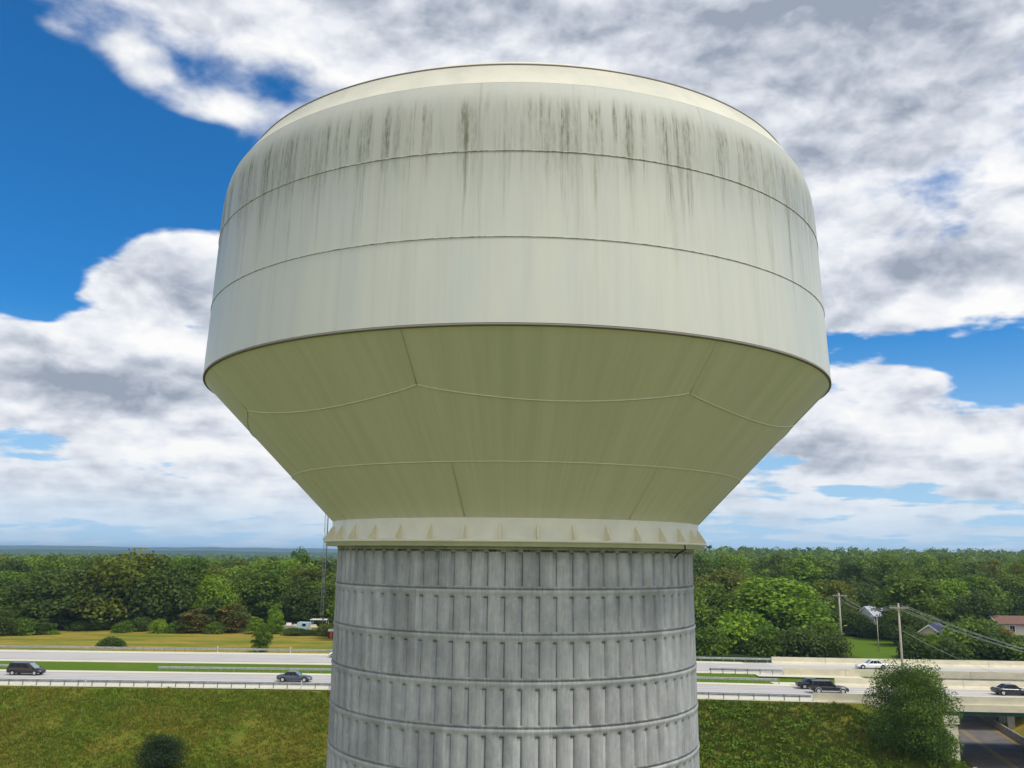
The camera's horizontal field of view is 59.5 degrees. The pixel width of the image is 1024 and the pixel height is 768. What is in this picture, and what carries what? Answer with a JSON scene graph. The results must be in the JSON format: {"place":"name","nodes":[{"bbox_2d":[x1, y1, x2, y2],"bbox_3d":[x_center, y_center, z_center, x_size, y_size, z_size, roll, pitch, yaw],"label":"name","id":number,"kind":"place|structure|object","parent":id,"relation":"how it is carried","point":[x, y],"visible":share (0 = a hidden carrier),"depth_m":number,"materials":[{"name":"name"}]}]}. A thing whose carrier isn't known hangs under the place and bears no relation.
{"place":"outdoors","nodes":[
{"label":"outdoors","id":0,"kind":"place"},
{"bbox_2d":[0,545,337,552],"bbox_3d":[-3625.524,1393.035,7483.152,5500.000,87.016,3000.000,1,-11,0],"label":"hills","id":1,"kind":"structure","parent":0,"point":[161,548],"depth_m":6840.91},
{"bbox_2d":[0,549,337,555],"bbox_3d":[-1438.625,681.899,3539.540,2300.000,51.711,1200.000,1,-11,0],"label":"hills","id":2,"kind":"structure","parent":0,"point":[196,552],"depth_m":3346.99,"materials":[{"name":"green plant"}]},
{"bbox_2d":[0,649,744,663],"bbox_3d":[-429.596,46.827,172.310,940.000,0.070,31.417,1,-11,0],"label":"shoulder","id":3,"kind":"object","parent":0,"point":[238,653],"visible":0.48,"depth_m":162.68},
{"bbox_2d":[0,659,765,673],"bbox_3d":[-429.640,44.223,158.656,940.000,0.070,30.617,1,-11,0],"label":"shoulder","id":4,"kind":"object","parent":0,"point":[286,663],"visible":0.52,"depth_m":148.71},
{"bbox_2d":[0,669,790,685],"bbox_3d":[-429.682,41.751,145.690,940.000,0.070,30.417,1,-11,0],"label":"shoulder","id":5,"kind":"object","parent":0,"point":[326,675],"visible":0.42,"depth_m":135.76},
{"bbox_2d":[0,682,825,702],"bbox_3d":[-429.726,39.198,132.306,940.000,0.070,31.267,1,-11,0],"label":"shoulder","id":6,"kind":"object","parent":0,"point":[327,688],"visible":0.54,"depth_m":121.77},
{"bbox_2d":[0,559,1023,767],"bbox_3d":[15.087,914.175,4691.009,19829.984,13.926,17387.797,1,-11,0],"label":"ground","id":7,"kind":"structure","parent":0,"point":[866,648],"depth_m":138.60,"materials":[{"name":"green plant"}]},
{"bbox_2d":[0,610,20,635],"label":"bush","id":8,"kind":"object","parent":7,"relation":"on","point":[6,621],"visible":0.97,"depth_m":206.46,"materials":[{"name":"green plant"}]},
{"bbox_2d":[0,557,32,579],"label":"woodland tree","id":9,"kind":"object","parent":7,"relation":"on","point":[15,565],"visible":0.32,"depth_m":274.86,"materials":[{"name":"green plant"}]},
{"bbox_2d":[0,570,42,586],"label":"woodland tree","id":10,"kind":"object","parent":7,"relation":"on","point":[9,577],"visible":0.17,"depth_m":250.35,"materials":[{"name":"green plant"}]},
{"bbox_2d":[4,617,41,635],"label":"bush","id":11,"kind":"object","parent":7,"relation":"on","point":[24,627],"visible":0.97,"depth_m":207.77,"materials":[{"name":"green plant"}]},
{"bbox_2d":[0,572,90,628],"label":"broadleaf tree","id":12,"kind":"object","parent":7,"relation":"on","point":[36,597],"visible":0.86,"depth_m":218.40,"materials":[{"name":"green plant"}]},
{"bbox_2d":[22,556,77,582],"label":"woodland tree","id":13,"kind":"object","parent":7,"relation":"on","point":[42,566],"visible":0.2,"depth_m":254.95,"materials":[{"name":"green plant"}]},
{"bbox_2d":[48,565,119,626],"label":"broadleaf tree","id":14,"kind":"object","parent":7,"relation":"on","point":[73,581],"visible":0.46,"depth_m":226.19,"materials":[{"name":"green plant"}]},
{"bbox_2d":[95,636,127,648],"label":"bush","id":15,"kind":"object","parent":7,"relation":"on","point":[111,641],"visible":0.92,"depth_m":182.43,"materials":[{"name":"green plant"}]},
{"bbox_2d":[65,547,182,628],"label":"broadleaf tree","id":16,"kind":"object","parent":7,"relation":"on","point":[124,570],"visible":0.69,"depth_m":226.12,"materials":[{"name":"green plant"}]},
{"bbox_2d":[115,554,197,623],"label":"broadleaf tree","id":17,"kind":"object","parent":7,"relation":"on","point":[158,605],"visible":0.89,"depth_m":226.58,"materials":[{"name":"green plant"}]},
{"bbox_2d":[131,732,188,767],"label":"evergreen bush","id":18,"kind":"object","parent":7,"relation":"on","point":[160,749],"visible":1,"depth_m":101.43,"materials":[{"name":"green plant"}]},
{"bbox_2d":[0,685,329,767],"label":"rough grass","id":19,"kind":"structure","parent":7,"relation":"on","point":[51,750],"depth_m":112.54,"materials":[{"name":"green plant"}]},
{"bbox_2d":[0,679,330,689],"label":"guard rail","id":20,"kind":"object","parent":7,"relation":"on","point":[162,682],"visible":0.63,"depth_m":121.83,"materials":[{"name":"metal"}]},
{"bbox_2d":[0,645,332,653],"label":"guard rail","id":21,"kind":"object","parent":7,"relation":"on","point":[164,648],"visible":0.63,"depth_m":164.23,"materials":[{"name":"metal"}]},
{"bbox_2d":[162,555,211,623],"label":"broadleaf tree","id":22,"kind":"object","parent":7,"relation":"on","point":[195,571],"visible":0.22,"depth_m":235.96,"materials":[{"name":"green plant"}]},
{"bbox_2d":[174,608,216,633],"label":"young tree","id":23,"kind":"object","parent":7,"relation":"on","point":[196,621],"visible":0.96,"depth_m":217.45,"materials":[{"name":"brown plant"}]},
{"bbox_2d":[199,597,228,630],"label":"young tree","id":24,"kind":"object","parent":7,"relation":"on","point":[212,605],"visible":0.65,"depth_m":221.28,"materials":[{"name":"green plant"}]},
{"bbox_2d":[187,573,246,626],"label":"broadleaf tree","id":25,"kind":"object","parent":7,"relation":"on","point":[214,586],"visible":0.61,"depth_m":231.38,"materials":[{"name":"green plant"}]},
{"bbox_2d":[213,603,252,632],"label":"young tree","id":26,"kind":"object","parent":7,"relation":"on","point":[234,621],"visible":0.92,"depth_m":219.69,"materials":[{"name":"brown plant"}]},
{"bbox_2d":[158,666,331,673],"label":"guard rail","id":27,"kind":"object","parent":7,"relation":"on","point":[233,668],"visible":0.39,"depth_m":137.13,"materials":[{"name":"metal"}]},
{"bbox_2d":[227,576,268,625],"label":"broadleaf tree","id":28,"kind":"object","parent":7,"relation":"on","point":[253,605],"visible":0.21,"depth_m":238.78,"materials":[{"name":"green plant"}]},
{"bbox_2d":[230,566,275,624],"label":"woodland tree","id":29,"kind":"object","parent":7,"relation":"on","point":[246,585],"visible":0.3,"depth_m":239.26,"materials":[{"name":"green plant"}]},
{"bbox_2d":[250,626,272,652],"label":"bush","id":30,"kind":"object","parent":7,"relation":"on","point":[263,636],"visible":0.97,"depth_m":177.22,"materials":[{"name":"green plant"}]},
{"bbox_2d":[248,568,294,625],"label":"broadleaf tree","id":31,"kind":"object","parent":7,"relation":"on","point":[271,584],"visible":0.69,"depth_m":237.93,"materials":[{"name":"green plant"}]},
{"bbox_2d":[250,559,299,580],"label":"woodland tree","id":32,"kind":"object","parent":7,"relation":"on","point":[266,567],"visible":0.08,"depth_m":261.54,"materials":[{"name":"green plant"}]},
{"bbox_2d":[266,613,284,633],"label":"young tree","id":33,"kind":"object","parent":7,"relation":"on","point":[276,624],"visible":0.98,"depth_m":216.52,"materials":[{"name":"green plant"}]},
{"bbox_2d":[274,574,331,625],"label":"broadleaf tree","id":34,"kind":"object","parent":7,"relation":"on","point":[295,596],"visible":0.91,"depth_m":234.17,"materials":[{"name":"green plant"}]},
{"bbox_2d":[284,563,335,621],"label":"woodland tree","id":35,"kind":"object","parent":7,"relation":"on","point":[314,574],"visible":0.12,"depth_m":249.33,"materials":[{"name":"green plant"}]},
{"bbox_2d":[306,578,335,626],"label":"broadleaf tree","id":36,"kind":"object","parent":7,"relation":"on","point":[328,585],"visible":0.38,"depth_m":237.78,"materials":[{"name":"green plant"}]},
{"bbox_2d":[0,671,1019,697],"bbox_3d":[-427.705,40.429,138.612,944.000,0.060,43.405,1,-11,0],"label":"highway","id":37,"kind":"structure","parent":7,"relation":"on","point":[309,681],"depth_m":128.30,"materials":[{"name":"grey asphalt"}]},
{"bbox_2d":[6,662,45,675],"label":"minivan","id":38,"kind":"object","parent":37,"relation":"on","point":[33,668],"visible":1,"depth_m":131.63,"materials":[{"name":"black paint"}]},
{"bbox_2d":[276,670,312,682],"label":"sedan","id":39,"kind":"object","parent":37,"relation":"on","point":[292,675],"visible":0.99,"depth_m":127.43,"materials":[{"name":"grey paint"}]},
{"bbox_2d":[9,677,803,692],"bbox_3d":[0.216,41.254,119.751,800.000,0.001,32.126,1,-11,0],"label":"tyre track","id":40,"kind":"structure","parent":37,"relation":"on","point":[325,681],"depth_m":128.81,"materials":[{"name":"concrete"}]},
{"bbox_2d":[0,673,1023,694],"bbox_3d":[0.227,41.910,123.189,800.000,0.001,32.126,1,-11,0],"label":"tyre track","id":41,"kind":"structure","parent":37,"relation":"on","point":[314,677],"depth_m":132.15,"materials":[{"name":"grey asphalt"}]},
{"bbox_2d":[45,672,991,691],"bbox_3d":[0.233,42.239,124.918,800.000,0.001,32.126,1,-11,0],"label":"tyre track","id":42,"kind":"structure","parent":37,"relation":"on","point":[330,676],"depth_m":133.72,"materials":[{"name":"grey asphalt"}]},
{"bbox_2d":[809,680,848,692],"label":"sport utility vehicle","id":43,"kind":"object","parent":37,"relation":"on","point":[818,686],"visible":0.92,"depth_m":121.62,"materials":[{"name":"black paint"}]},
{"bbox_2d":[0,651,1023,673],"bbox_3d":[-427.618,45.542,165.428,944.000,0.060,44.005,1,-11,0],"label":"highway","id":44,"kind":"structure","parent":7,"relation":"on","point":[225,659],"depth_m":155.13,"materials":[{"name":"grey asphalt"}]},
{"bbox_2d":[7,652,1023,670],"bbox_3d":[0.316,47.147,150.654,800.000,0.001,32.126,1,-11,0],"label":"tyre track","id":45,"kind":"structure","parent":44,"relation":"on","point":[330,656],"depth_m":159.71,"materials":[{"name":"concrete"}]},
{"bbox_2d":[0,545,1023,566],"bbox_3d":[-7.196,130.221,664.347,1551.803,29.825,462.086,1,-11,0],"label":"distant woodland","id":46,"kind":"object","parent":7,"relation":"on","point":[1005,558],"visible":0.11,"depth_m":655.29,"materials":[{"name":"green plant"}]},
{"bbox_2d":[203,62,830,767],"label":"water tower","id":47,"kind":"structure","parent":7,"relation":"on","point":[517,378],"depth_m":31.43,"materials":[{"name":"beige paint"}]},
{"bbox_2d":[693,584,715,629],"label":"woodland tree","id":48,"kind":"object","parent":7,"relation":"on","point":[699,602],"visible":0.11,"depth_m":205.34,"materials":[{"name":"green plant"}]},
{"bbox_2d":[695,625,733,655],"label":"bush","id":49,"kind":"object","parent":7,"relation":"on","point":[708,640],"visible":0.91,"depth_m":181.49,"materials":[{"name":"green plant"}]},
{"bbox_2d":[694,565,750,594],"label":"broadleaf tree","id":50,"kind":"object","parent":7,"relation":"on","point":[727,579],"visible":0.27,"depth_m":264.24,"materials":[{"name":"green plant"}]},
{"bbox_2d":[695,581,750,630],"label":"broadleaf tree","id":51,"kind":"object","parent":7,"relation":"on","point":[718,599],"visible":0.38,"depth_m":227.47,"materials":[{"name":"green plant"}]},
{"bbox_2d":[709,551,749,581],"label":"woodland tree","id":52,"kind":"object","parent":7,"relation":"on","point":[724,561],"visible":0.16,"depth_m":293.17,"materials":[{"name":"green plant"}]},
{"bbox_2d":[707,610,774,653],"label":"bush","id":53,"kind":"object","parent":7,"relation":"on","point":[736,628],"visible":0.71,"depth_m":186.62,"materials":[{"name":"green plant"}]},
{"bbox_2d":[697,692,810,700],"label":"guard rail","id":54,"kind":"object","parent":7,"relation":"on","point":[748,694],"visible":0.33,"depth_m":116.06,"materials":[{"name":"metal"}]},
{"bbox_2d":[738,624,794,656],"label":"bush","id":55,"kind":"object","parent":7,"relation":"on","point":[767,636],"visible":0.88,"depth_m":181.19,"materials":[{"name":"green plant"}]},
{"bbox_2d":[757,551,787,576],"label":"woodland tree","id":56,"kind":"object","parent":7,"relation":"on","point":[772,561],"visible":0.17,"depth_m":339.83,"materials":[{"name":"green plant"}]},
{"bbox_2d":[719,575,846,632],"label":"broadleaf tree","id":57,"kind":"object","parent":7,"relation":"on","point":[775,603],"visible":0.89,"depth_m":216.65,"materials":[{"name":"green plant"}]},
{"bbox_2d":[770,626,831,657],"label":"bush","id":58,"kind":"object","parent":7,"relation":"on","point":[801,640],"visible":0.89,"depth_m":178.56,"materials":[{"name":"green plant"}]},
{"bbox_2d":[786,554,829,597],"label":"woodland tree","id":59,"kind":"object","parent":7,"relation":"on","point":[813,573],"visible":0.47,"depth_m":299.18,"materials":[{"name":"green plant"}]},
{"bbox_2d":[808,557,843,591],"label":"woodland tree","id":60,"kind":"object","parent":7,"relation":"on","point":[829,566],"visible":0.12,"depth_m":310.01,"materials":[{"name":"green plant"}]},
{"bbox_2d":[806,619,847,653],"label":"bush","id":61,"kind":"object","parent":7,"relation":"on","point":[824,627],"visible":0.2,"depth_m":188.18,"materials":[{"name":"green plant"}]},
{"bbox_2d":[811,631,854,657],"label":"bush","id":62,"kind":"object","parent":7,"relation":"on","point":[838,645],"visible":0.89,"depth_m":177.18,"materials":[{"name":"green plant"}]},
{"bbox_2d":[814,598,851,633],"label":"broadleaf tree","id":63,"kind":"object","parent":7,"relation":"on","point":[836,608],"visible":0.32,"depth_m":230.01,"materials":[{"name":"green plant"}]},
{"bbox_2d":[698,699,969,767],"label":"rough grass","id":64,"kind":"structure","parent":7,"relation":"on","point":[834,706],"depth_m":107.21,"materials":[{"name":"green plant"}]},
{"bbox_2d":[807,578,860,622],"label":"broadleaf tree","id":65,"kind":"object","parent":7,"relation":"on","point":[833,587],"visible":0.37,"depth_m":250.89,"materials":[{"name":"green plant"}]},
{"bbox_2d":[818,562,878,596],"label":"woodland tree","id":66,"kind":"object","parent":7,"relation":"on","point":[852,572],"visible":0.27,"depth_m":292.42,"materials":[{"name":"green plant"}]},
{"bbox_2d":[836,610,875,636],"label":"broadleaf tree","id":67,"kind":"object","parent":7,"relation":"on","point":[857,619],"visible":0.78,"depth_m":227.91,"materials":[{"name":"green plant"}]},
{"bbox_2d":[847,582,880,611],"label":"broadleaf tree","id":68,"kind":"object","parent":7,"relation":"on","point":[864,598],"visible":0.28,"depth_m":273.19,"materials":[{"name":"green plant"}]},
{"bbox_2d":[854,623,890,638],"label":"bush","id":69,"kind":"object","parent":7,"relation":"on","point":[870,631],"visible":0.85,"depth_m":222.49,"materials":[{"name":"green plant"}]},
{"bbox_2d":[872,557,906,598],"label":"woodland tree","id":70,"kind":"object","parent":7,"relation":"on","point":[886,563],"visible":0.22,"depth_m":305.78,"materials":[{"name":"green plant"}]},
{"bbox_2d":[869,570,941,636],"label":"broadleaf tree","id":71,"kind":"object","parent":7,"relation":"on","point":[904,592],"visible":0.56,"depth_m":217.53,"materials":[{"name":"green plant"}]},
{"bbox_2d":[878,606,932,644],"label":"broadleaf tree","id":72,"kind":"object","parent":7,"relation":"on","point":[908,622],"visible":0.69,"depth_m":203.22,"materials":[{"name":"green plant"}]},
{"bbox_2d":[882,560,929,598],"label":"woodland tree","id":73,"kind":"object","parent":7,"relation":"on","point":[900,568],"visible":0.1,"depth_m":297.79,"materials":[{"name":"green plant"}]},
{"bbox_2d":[861,657,964,766],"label":"broadleaf tree","id":74,"kind":"object","parent":7,"relation":"on","point":[921,701],"visible":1,"depth_m":102.61,"materials":[{"name":"green plant"}]},
{"bbox_2d":[897,632,940,659],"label":"bush","id":75,"kind":"object","parent":7,"relation":"on","point":[907,644],"visible":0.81,"depth_m":177.40,"materials":[{"name":"green plant"}]},
{"bbox_2d":[894,573,954,624],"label":"broadleaf tree","id":76,"kind":"object","parent":7,"relation":"on","point":[934,590],"visible":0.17,"depth_m":229.99,"materials":[{"name":"green plant"}]},
{"bbox_2d":[913,559,959,604],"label":"woodland tree","id":77,"kind":"object","parent":7,"relation":"on","point":[937,571],"visible":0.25,"depth_m":296.05,"materials":[{"name":"green plant"}]},
{"bbox_2d":[919,636,973,659],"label":"bush","id":78,"kind":"object","parent":7,"relation":"on","point":[949,647],"visible":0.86,"depth_m":174.94,"materials":[{"name":"green plant"}]},
{"bbox_2d":[929,577,970,625],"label":"broadleaf tree","id":79,"kind":"object","parent":7,"relation":"on","point":[949,587],"visible":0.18,"depth_m":252.82,"materials":[{"name":"green plant"}]},
{"bbox_2d":[892,677,1023,728],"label":"highway bridge","id":80,"kind":"structure","parent":7,"relation":"on","point":[1010,721],"depth_m":139.10,"materials":[{"name":"grey concrete"}]},
{"bbox_2d":[767,663,1023,671],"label":"highway","id":81,"kind":"structure","parent":80,"relation":"on","point":[834,666],"depth_m":151.96,"materials":[{"name":"concrete"}]},
{"bbox_2d":[771,657,1023,667],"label":"parapet","id":82,"kind":"structure","parent":80,"relation":"on","point":[854,661],"depth_m":154.72,"materials":[{"name":"concrete"}]},
{"bbox_2d":[783,668,1023,679],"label":"parapet","id":83,"kind":"structure","parent":80,"relation":"on","point":[870,673],"depth_m":139.81,"materials":[{"name":"concrete"}]},
{"bbox_2d":[935,620,996,657],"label":"bush","id":84,"kind":"object","parent":7,"relation":"on","point":[957,636],"visible":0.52,"depth_m":182.93,"materials":[{"name":"green plant"}]},
{"bbox_2d":[948,590,1002,622],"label":"broadleaf tree","id":85,"kind":"object","parent":7,"relation":"on","point":[981,605],"visible":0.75,"depth_m":241.46,"materials":[{"name":"green plant"}]},
{"bbox_2d":[951,560,1000,588],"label":"woodland tree","id":86,"kind":"object","parent":7,"relation":"on","point":[973,569],"visible":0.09,"depth_m":299.28,"materials":[{"name":"green plant"}]},
{"bbox_2d":[944,614,1012,635],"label":"bush","id":87,"kind":"object","parent":7,"relation":"on","point":[989,623],"visible":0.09,"depth_m":191.41,"materials":[{"name":"green plant"}]},
{"bbox_2d":[952,573,1014,615],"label":"broadleaf tree","id":88,"kind":"object","parent":7,"relation":"on","point":[976,582],"visible":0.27,"depth_m":272.95,"materials":[{"name":"green plant"}]},
{"bbox_2d":[943,711,1023,760],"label":"highway bridge","id":89,"kind":"structure","parent":7,"relation":"on","point":[954,731],"depth_m":113.04,"materials":[{"name":"grey concrete"}]},
{"bbox_2d":[812,693,1023,712],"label":"parapet","id":90,"kind":"structure","parent":89,"relation":"on","point":[994,704],"depth_m":113.32,"materials":[{"name":"concrete"}]},
{"bbox_2d":[834,678,1023,688],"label":"parapet","id":91,"kind":"structure","parent":89,"relation":"on","point":[965,684],"depth_m":128.40,"materials":[{"name":"concrete"}]},
{"bbox_2d":[834,686,1023,696],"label":"highway","id":92,"kind":"structure","parent":89,"relation":"on","point":[961,690],"depth_m":124.29,"materials":[{"name":"concrete"}]},
{"bbox_2d":[990,683,1023,695],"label":"sedan","id":93,"kind":"object","parent":92,"relation":"on","point":[1003,689],"visible":1,"depth_m":121.80,"materials":[{"name":"black paint"}]},
{"bbox_2d":[960,625,1023,660],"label":"bush","id":94,"kind":"object","parent":7,"relation":"on","point":[993,635],"visible":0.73,"depth_m":178.90,"materials":[{"name":"green plant"}]},
{"bbox_2d":[978,558,1009,577],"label":"woodland tree","id":95,"kind":"object","parent":7,"relation":"on","point":[995,567],"visible":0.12,"depth_m":336.10,"materials":[{"name":"green plant"}]},
{"bbox_2d":[979,716,1023,744],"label":"barrier wall","id":96,"kind":"structure","parent":7,"relation":"on","point":[1005,730],"depth_m":137.21,"materials":[{"name":"grey concrete"}]},
{"bbox_2d":[986,615,1023,634],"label":"ranch house","id":97,"kind":"structure","parent":7,"relation":"on","point":[1015,624],"depth_m":235.21,"materials":[{"name":"beige"}]},
{"bbox_2d":[988,634,1023,660],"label":"bush","id":98,"kind":"object","parent":7,"relation":"on","point":[1019,643],"visible":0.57,"depth_m":177.43,"materials":[{"name":"green plant"}]},
{"bbox_2d":[994,573,1023,615],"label":"broadleaf tree","id":99,"kind":"object","parent":7,"relation":"on","point":[1014,584],"visible":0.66,"depth_m":288.25,"materials":[{"name":"green plant"}]},
{"bbox_2d":[0,0,1023,552],"label":"sky","id":100,"kind":"structure","parent":0,"point":[126,126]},
{"bbox_2d":[938,659,1023,767],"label":"road","id":101,"kind":"structure","parent":0,"point":[976,754],"depth_m":125.88,"materials":[{"name":"grey asphalt"}]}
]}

